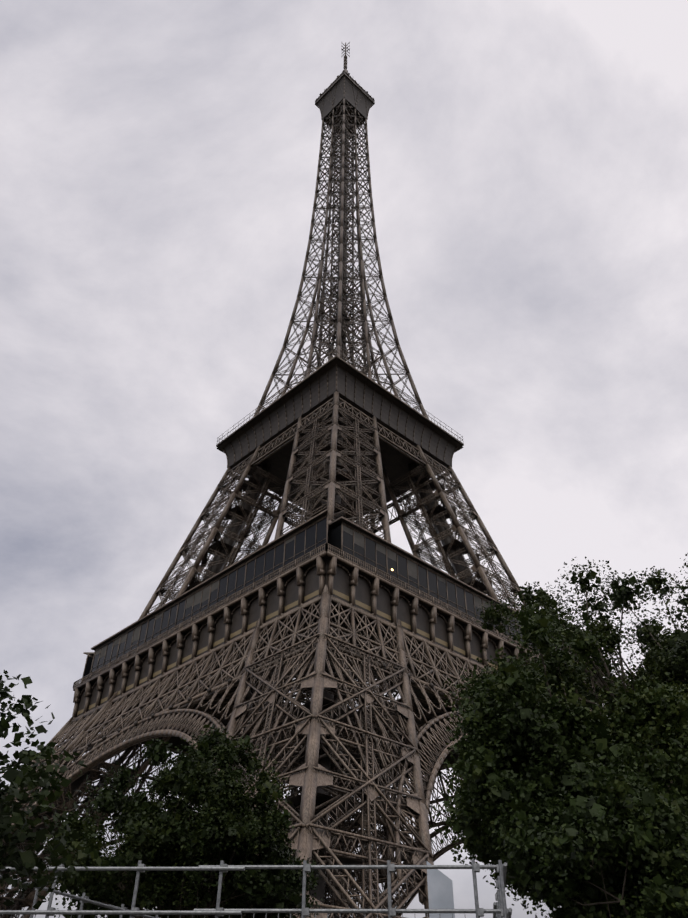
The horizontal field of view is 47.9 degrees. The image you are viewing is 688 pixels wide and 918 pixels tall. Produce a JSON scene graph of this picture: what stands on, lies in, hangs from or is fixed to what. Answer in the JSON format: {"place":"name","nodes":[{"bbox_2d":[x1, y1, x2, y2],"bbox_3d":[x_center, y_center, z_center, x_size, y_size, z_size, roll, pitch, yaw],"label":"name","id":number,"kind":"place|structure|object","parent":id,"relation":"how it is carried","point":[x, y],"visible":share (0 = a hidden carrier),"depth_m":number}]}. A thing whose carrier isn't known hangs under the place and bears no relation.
{"place":"outdoors","nodes":[
{"label":"outdoors","id":0,"kind":"place"},
{"bbox_2d":[0,670,101,909],"bbox_3d":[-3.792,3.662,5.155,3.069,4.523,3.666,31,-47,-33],"label":"tree","id":1,"kind":"object","parent":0,"point":[27,776],"depth_m":5.77},
{"bbox_2d":[37,724,322,917],"bbox_3d":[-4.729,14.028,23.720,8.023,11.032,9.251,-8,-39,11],"label":"tree","id":2,"kind":"object","parent":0,"point":[224,819],"depth_m":23.11},
{"bbox_2d":[95,525,507,657],"bbox_3d":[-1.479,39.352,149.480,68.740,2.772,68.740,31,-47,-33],"label":"eiffel tower pavilion blinds","id":3,"kind":"object","parent":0,"point":[359,541],"visible":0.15,"depth_m":127.64},
{"bbox_2d":[0,0,687,917],"label":"sky","id":4,"kind":"structure","parent":0,"point":[159,159]},
{"bbox_2d":[426,604,687,917],"bbox_3d":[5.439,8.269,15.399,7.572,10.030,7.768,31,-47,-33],"label":"tree","id":5,"kind":"object","parent":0,"point":[497,728],"depth_m":15.53},
{"bbox_2d":[441,554,687,797],"bbox_3d":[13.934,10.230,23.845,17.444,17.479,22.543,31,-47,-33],"label":"tree","id":6,"kind":"object","parent":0,"point":[671,655],"depth_m":26.95},
{"label":"ground","id":7,"kind":"structure","parent":0,"visible":0},
{"bbox_2d":[0,860,511,917],"bbox_3d":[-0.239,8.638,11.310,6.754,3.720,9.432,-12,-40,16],"label":"metal railing","id":8,"kind":"object","parent":7,"relation":"on","point":[499,910],"visible":0.98,"depth_m":9.56},
{"bbox_2d":[0,71,589,917],"bbox_3d":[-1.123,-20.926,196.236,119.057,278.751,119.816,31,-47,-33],"label":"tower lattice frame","id":9,"kind":"object","parent":7,"relation":"on","point":[322,651],"visible":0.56,"depth_m":122.91},
{"bbox_2d":[0,69,478,917],"bbox_3d":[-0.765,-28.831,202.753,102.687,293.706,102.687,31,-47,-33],"label":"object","id":10,"kind":"object","parent":9,"relation":"attached to","point":[324,763],"visible":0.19,"depth_m":163.02},
{"bbox_2d":[22,729,466,907],"bbox_3d":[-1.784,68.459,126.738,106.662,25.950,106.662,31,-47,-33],"label":"eiffel tower arch soffits","id":11,"kind":"object","parent":9,"relation":"attached to","point":[195,742],"visible":0.08,"depth_m":114.16},
{"bbox_2d":[0,426,518,917],"bbox_3d":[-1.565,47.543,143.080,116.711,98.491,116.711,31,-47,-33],"label":"eiffel tower plates","id":12,"kind":"object","parent":9,"relation":"attached to","point":[296,778],"visible":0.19,"depth_m":86.50},
{"bbox_2d":[4,72,591,875],"bbox_3d":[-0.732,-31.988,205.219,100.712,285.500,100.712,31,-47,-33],"label":"dark eiffel tower sheets","id":13,"kind":"object","parent":9,"relation":"attached to","point":[394,462],"visible":0.23,"depth_m":162.09},
{"bbox_2d":[84,517,574,677],"bbox_3d":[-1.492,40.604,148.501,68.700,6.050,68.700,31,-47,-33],"label":"gallery","id":14,"kind":"object","parent":9,"relation":"attached to","point":[334,536],"visible":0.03,"depth_m":121.92},
{"bbox_2d":[77,589,591,714],"bbox_3d":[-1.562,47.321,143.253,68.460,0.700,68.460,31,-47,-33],"label":"eiffel tower frieze names","id":15,"kind":"object","parent":9,"relation":"attached to","point":[346,597],"depth_m":116.25},
{"bbox_2d":[341,42,349,102],"bbox_3d":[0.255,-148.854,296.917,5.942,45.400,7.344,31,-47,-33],"label":"antenna","id":16,"kind":"object","parent":9,"relation":"attached to","point":[345,59],"visible":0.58,"depth_m":304.39},
{"bbox_2d":[426,861,454,917],"bbox_3d":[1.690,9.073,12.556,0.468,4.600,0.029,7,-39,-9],"label":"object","id":17,"kind":"object","parent":7,"relation":"on","point":[440,889],"visible":1,"depth_m":13.65},
{"bbox_2d":[490,758,687,917],"bbox_3d":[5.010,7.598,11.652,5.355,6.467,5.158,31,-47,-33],"label":"tree","id":18,"kind":"object","parent":7,"relation":"on","point":[657,861],"depth_m":12.31}
]}

